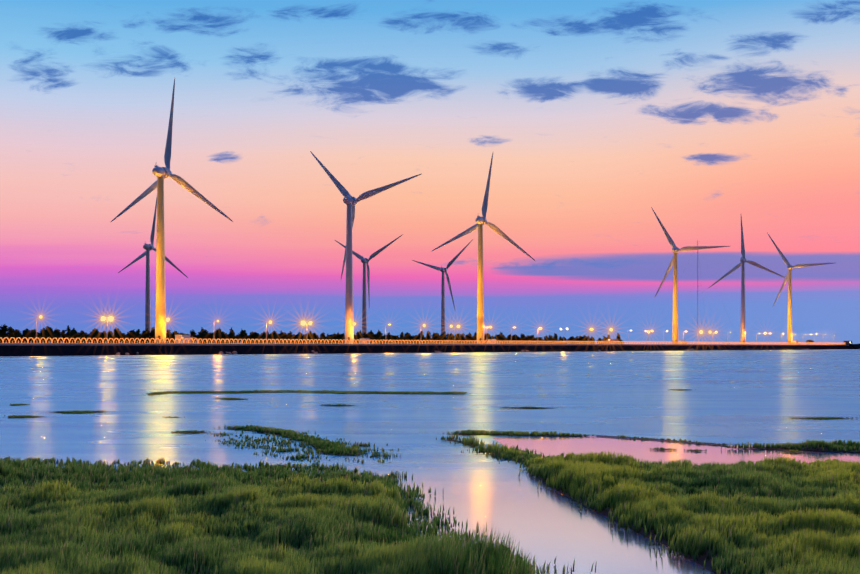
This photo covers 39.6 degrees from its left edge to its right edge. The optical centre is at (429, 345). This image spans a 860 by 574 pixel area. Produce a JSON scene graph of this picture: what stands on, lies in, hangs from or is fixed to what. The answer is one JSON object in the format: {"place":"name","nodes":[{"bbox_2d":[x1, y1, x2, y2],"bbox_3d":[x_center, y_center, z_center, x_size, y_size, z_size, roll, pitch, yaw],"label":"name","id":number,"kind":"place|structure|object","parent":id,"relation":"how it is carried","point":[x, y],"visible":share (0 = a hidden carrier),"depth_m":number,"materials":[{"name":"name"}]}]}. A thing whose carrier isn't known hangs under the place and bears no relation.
{"place":"outdoors","nodes":[
{"label":"outdoors","id":0,"kind":"place"},
{"bbox_2d":[0,349,859,573],"bbox_3d":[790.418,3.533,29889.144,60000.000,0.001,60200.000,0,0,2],"label":"sea","id":1,"kind":"structure","parent":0,"point":[734,397],"depth_m":63.95,"materials":[{"name":"liquid"}]},
{"bbox_2d":[4,506,401,573],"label":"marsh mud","id":2,"kind":"structure","parent":1,"relation":"on","point":[255,529],"depth_m":22.25,"materials":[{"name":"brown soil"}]},
{"bbox_2d":[154,391,378,394],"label":"marsh mud","id":3,"kind":"structure","parent":1,"relation":"on","point":[264,392],"depth_m":87.51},
{"bbox_2d":[227,428,364,454],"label":"marsh mud","id":4,"kind":"structure","parent":1,"relation":"on","point":[302,441],"depth_m":42.03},
{"bbox_2d":[0,343,853,355],"bbox_3d":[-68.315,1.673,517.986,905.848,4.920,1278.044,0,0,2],"label":"seawall","id":5,"kind":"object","parent":1,"relation":"on","point":[55,349],"visible":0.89,"depth_m":522.00,"materials":[{"name":"concrete"}]},
{"bbox_2d":[111,78,232,342],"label":"wind turbine","id":6,"kind":"object","parent":5,"relation":"on","point":[161,173],"visible":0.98,"depth_m":464.36,"materials":[{"name":"paint"}]},
{"bbox_2d":[175,335,196,342],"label":"building","id":7,"kind":"structure","parent":5,"relation":"on","point":[179,337],"depth_m":472.31,"materials":[{"name":"paint"}]},
{"bbox_2d":[339,195,358,343],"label":"turbine tower","id":8,"kind":"structure","parent":5,"relation":"on","point":[349,201],"depth_m":555.78,"materials":[{"name":"metal"}]},
{"bbox_2d":[310,151,420,278],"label":"turbine rotor","id":9,"kind":"object","parent":8,"relation":"attached to","point":[344,191],"visible":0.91,"depth_m":560.25,"materials":[{"name":"grey metal"}]},
{"bbox_2d":[360,338,376,343],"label":"building","id":10,"kind":"structure","parent":5,"relation":"on","point":[364,339],"depth_m":563.64,"materials":[{"name":"paint"}]},
{"bbox_2d":[0,337,844,344],"bbox_3d":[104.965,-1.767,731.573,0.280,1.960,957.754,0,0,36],"label":"railing","id":11,"kind":"object","parent":5,"relation":"on","point":[794,343],"visible":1,"depth_m":552.45,"materials":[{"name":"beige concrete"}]},
{"bbox_2d":[432,153,534,343],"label":"wind turbine","id":12,"kind":"object","parent":5,"relation":"on","point":[480,221],"visible":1,"depth_m":644.30,"materials":[{"name":"paint"}]},
{"bbox_2d":[488,339,501,343],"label":"building","id":13,"kind":"structure","parent":5,"relation":"on","point":[493,341],"depth_m":651.55,"materials":[{"name":"paint"}]},
{"bbox_2d":[672,245,678,343],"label":"wind turbine","id":14,"kind":"object","parent":5,"relation":"on","point":[675,250],"visible":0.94,"depth_m":842.86,"materials":[{"name":"paint"}]},
{"bbox_2d":[651,207,729,296],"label":"turbine rotor","id":15,"kind":"object","parent":14,"relation":"attached to","point":[672,244],"visible":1,"depth_m":849.98,"materials":[{"name":"white metal"}]},
{"bbox_2d":[651,252,730,342],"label":"met mast","id":16,"kind":"object","parent":5,"relation":"on","point":[699,315],"visible":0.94,"depth_m":889.52,"materials":[{"name":"grey metal"}]},
{"bbox_2d":[707,216,787,343],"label":"wind turbine","id":17,"kind":"object","parent":5,"relation":"on","point":[743,259],"visible":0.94,"depth_m":944.16,"materials":[{"name":"paint"}]},
{"bbox_2d":[787,264,792,343],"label":"turbine tower","id":18,"kind":"structure","parent":5,"relation":"on","point":[789,329],"depth_m":1029.39,"materials":[{"name":"metal"}]},
{"bbox_2d":[767,233,832,305],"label":"turbine rotor","id":19,"kind":"object","parent":18,"relation":"attached to","point":[785,260],"visible":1,"depth_m":1036.54,"materials":[{"name":"white metal"}]},
{"bbox_2d":[0,389,859,573],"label":"marsh grass","id":20,"kind":"structure","parent":1,"relation":"on","point":[89,519],"depth_m":23.09,"materials":[{"name":"green plant"}]},
{"bbox_2d":[116,348,808,354],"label":"toe rocks","id":21,"kind":"object","parent":1,"relation":"on","point":[221,352],"visible":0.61,"depth_m":473.48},
{"bbox_2d":[456,433,590,435],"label":"marsh mud","id":22,"kind":"structure","parent":1,"relation":"on","point":[525,434],"depth_m":46.52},
{"bbox_2d":[308,348,796,353],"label":"oyster stakes","id":23,"kind":"object","parent":1,"relation":"on","point":[690,349],"visible":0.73,"depth_m":791.63,"materials":[{"name":"brown wood"}]},
{"bbox_2d":[596,435,726,445],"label":"marsh mud","id":24,"kind":"structure","parent":1,"relation":"on","point":[657,439],"depth_m":44.52,"materials":[{"name":"brown soil"}]},
{"bbox_2d":[493,436,859,464],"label":"pool","id":25,"kind":"structure","parent":1,"relation":"on","point":[634,448],"depth_m":40.15,"materials":[{"name":"liquid"}]},
{"bbox_2d":[731,446,858,451],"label":"marsh mud","id":26,"kind":"structure","parent":1,"relation":"on","point":[820,448],"depth_m":40.64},
{"bbox_2d":[826,344,859,348],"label":"breakwater head","id":27,"kind":"object","parent":1,"relation":"on","point":[855,346],"visible":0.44,"depth_m":1128.81},
{"bbox_2d":[0,0,859,344],"label":"sky","id":28,"kind":"structure","parent":0,"point":[593,116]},
{"bbox_2d":[600,339,620,343],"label":"service building","id":29,"kind":"structure","parent":0,"point":[611,340],"depth_m":769.51,"materials":[{"name":"concrete"}]},
{"bbox_3d":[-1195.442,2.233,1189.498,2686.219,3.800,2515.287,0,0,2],"label":"reclaimed land","id":30,"kind":"structure","parent":0,"visible":0},
{"bbox_2d":[0,324,8,342],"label":"tree","id":31,"kind":"object","parent":30,"relation":"on","point":[4,329],"visible":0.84,"depth_m":441.59,"materials":[{"name":"green plant"}]},
{"bbox_2d":[4,335,12,342],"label":"tree","id":32,"kind":"object","parent":30,"relation":"on","point":[9,337],"visible":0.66,"depth_m":436.99,"materials":[{"name":"green plant"}]},
{"bbox_2d":[8,327,14,335],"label":"tree","id":33,"kind":"object","parent":30,"relation":"on","point":[10,331],"visible":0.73,"depth_m":442.47,"materials":[{"name":"brown plant"}]},
{"bbox_2d":[25,334,32,342],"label":"tree","id":34,"kind":"object","parent":30,"relation":"on","point":[29,336],"visible":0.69,"depth_m":442.40,"materials":[{"name":"green plant"}]},
{"bbox_2d":[41,331,45,341],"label":"tree","id":35,"kind":"object","parent":30,"relation":"on","point":[43,333],"visible":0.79,"depth_m":453.71,"materials":[{"name":"brown plant"}]},
{"bbox_2d":[44,332,49,342],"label":"tree","id":36,"kind":"object","parent":30,"relation":"on","point":[46,335],"visible":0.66,"depth_m":449.20,"materials":[{"name":"green plant"}]},
{"bbox_2d":[47,327,52,337],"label":"tree","id":37,"kind":"object","parent":30,"relation":"on","point":[50,331],"visible":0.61,"depth_m":459.71,"materials":[{"name":"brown plant"}]},
{"bbox_2d":[50,334,57,342],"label":"tree","id":38,"kind":"object","parent":30,"relation":"on","point":[54,336],"visible":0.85,"depth_m":452.69,"materials":[{"name":"green plant"}]},
{"bbox_2d":[54,328,60,337],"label":"tree","id":39,"kind":"object","parent":30,"relation":"on","point":[57,331],"visible":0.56,"depth_m":470.27,"materials":[{"name":"brown plant"}]},
{"bbox_2d":[60,330,66,342],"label":"tree","id":40,"kind":"object","parent":30,"relation":"on","point":[62,333],"visible":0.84,"depth_m":461.82,"materials":[{"name":"green plant"}]},
{"bbox_2d":[66,325,72,336],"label":"tree","id":41,"kind":"object","parent":30,"relation":"on","point":[68,333],"visible":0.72,"depth_m":465.24,"materials":[{"name":"green plant"}]},
{"bbox_2d":[72,335,78,342],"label":"tree","id":42,"kind":"object","parent":30,"relation":"on","point":[77,340],"visible":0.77,"depth_m":461.46,"materials":[{"name":"green plant"}]},
{"bbox_2d":[100,331,109,341],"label":"tree","id":43,"kind":"object","parent":30,"relation":"on","point":[103,334],"visible":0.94,"depth_m":473.32,"materials":[{"name":"green plant"}]},
{"bbox_2d":[114,327,119,335],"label":"tree","id":44,"kind":"object","parent":30,"relation":"on","point":[116,330],"visible":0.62,"depth_m":538.78,"materials":[{"name":"green plant"}]},
{"bbox_2d":[127,330,133,339],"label":"tree","id":45,"kind":"object","parent":30,"relation":"on","point":[130,334],"visible":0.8,"depth_m":487.55,"materials":[{"name":"green plant"}]},
{"bbox_2d":[134,329,143,339],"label":"tree","id":46,"kind":"object","parent":30,"relation":"on","point":[138,332],"visible":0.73,"depth_m":490.42,"materials":[{"name":"green plant"}]},
{"bbox_2d":[141,330,146,340],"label":"tree","id":47,"kind":"object","parent":30,"relation":"on","point":[143,333],"visible":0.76,"depth_m":496.47,"materials":[{"name":"green plant"}]},
{"bbox_2d":[142,335,150,342],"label":"tree","id":48,"kind":"object","parent":30,"relation":"on","point":[146,336],"visible":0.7,"depth_m":487.98,"materials":[{"name":"green plant"}]},
{"bbox_2d":[118,198,187,332],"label":"wind turbine","id":49,"kind":"object","parent":30,"relation":"on","point":[147,247],"visible":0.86,"depth_m":807.82,"materials":[{"name":"paint"}]},
{"bbox_2d":[202,329,209,338],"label":"tree","id":50,"kind":"object","parent":30,"relation":"on","point":[205,332],"visible":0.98,"depth_m":520.65,"materials":[{"name":"green plant"}]},
{"bbox_2d":[213,331,219,341],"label":"tree","id":51,"kind":"object","parent":30,"relation":"on","point":[216,335],"visible":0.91,"depth_m":521.36,"materials":[{"name":"green plant"}]},
{"bbox_2d":[239,329,244,338],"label":"tree","id":52,"kind":"object","parent":30,"relation":"on","point":[242,333],"visible":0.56,"depth_m":545.02,"materials":[{"name":"green plant"}]},
{"bbox_2d":[287,331,294,339],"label":"tree","id":53,"kind":"object","parent":30,"relation":"on","point":[290,336],"visible":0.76,"depth_m":565.39,"materials":[{"name":"green plant"}]},
{"bbox_2d":[304,332,310,339],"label":"tree","id":54,"kind":"object","parent":30,"relation":"on","point":[308,336],"visible":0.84,"depth_m":569.46,"materials":[{"name":"green plant"}]},
{"bbox_2d":[335,235,401,334],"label":"wind turbine","id":55,"kind":"object","parent":30,"relation":"on","point":[364,261],"visible":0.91,"depth_m":937.20,"materials":[{"name":"paint"}]},
{"bbox_2d":[412,239,472,333],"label":"wind turbine","id":56,"kind":"object","parent":30,"relation":"on","point":[442,269],"visible":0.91,"depth_m":1051.62,"materials":[{"name":"paint"}]}
]}

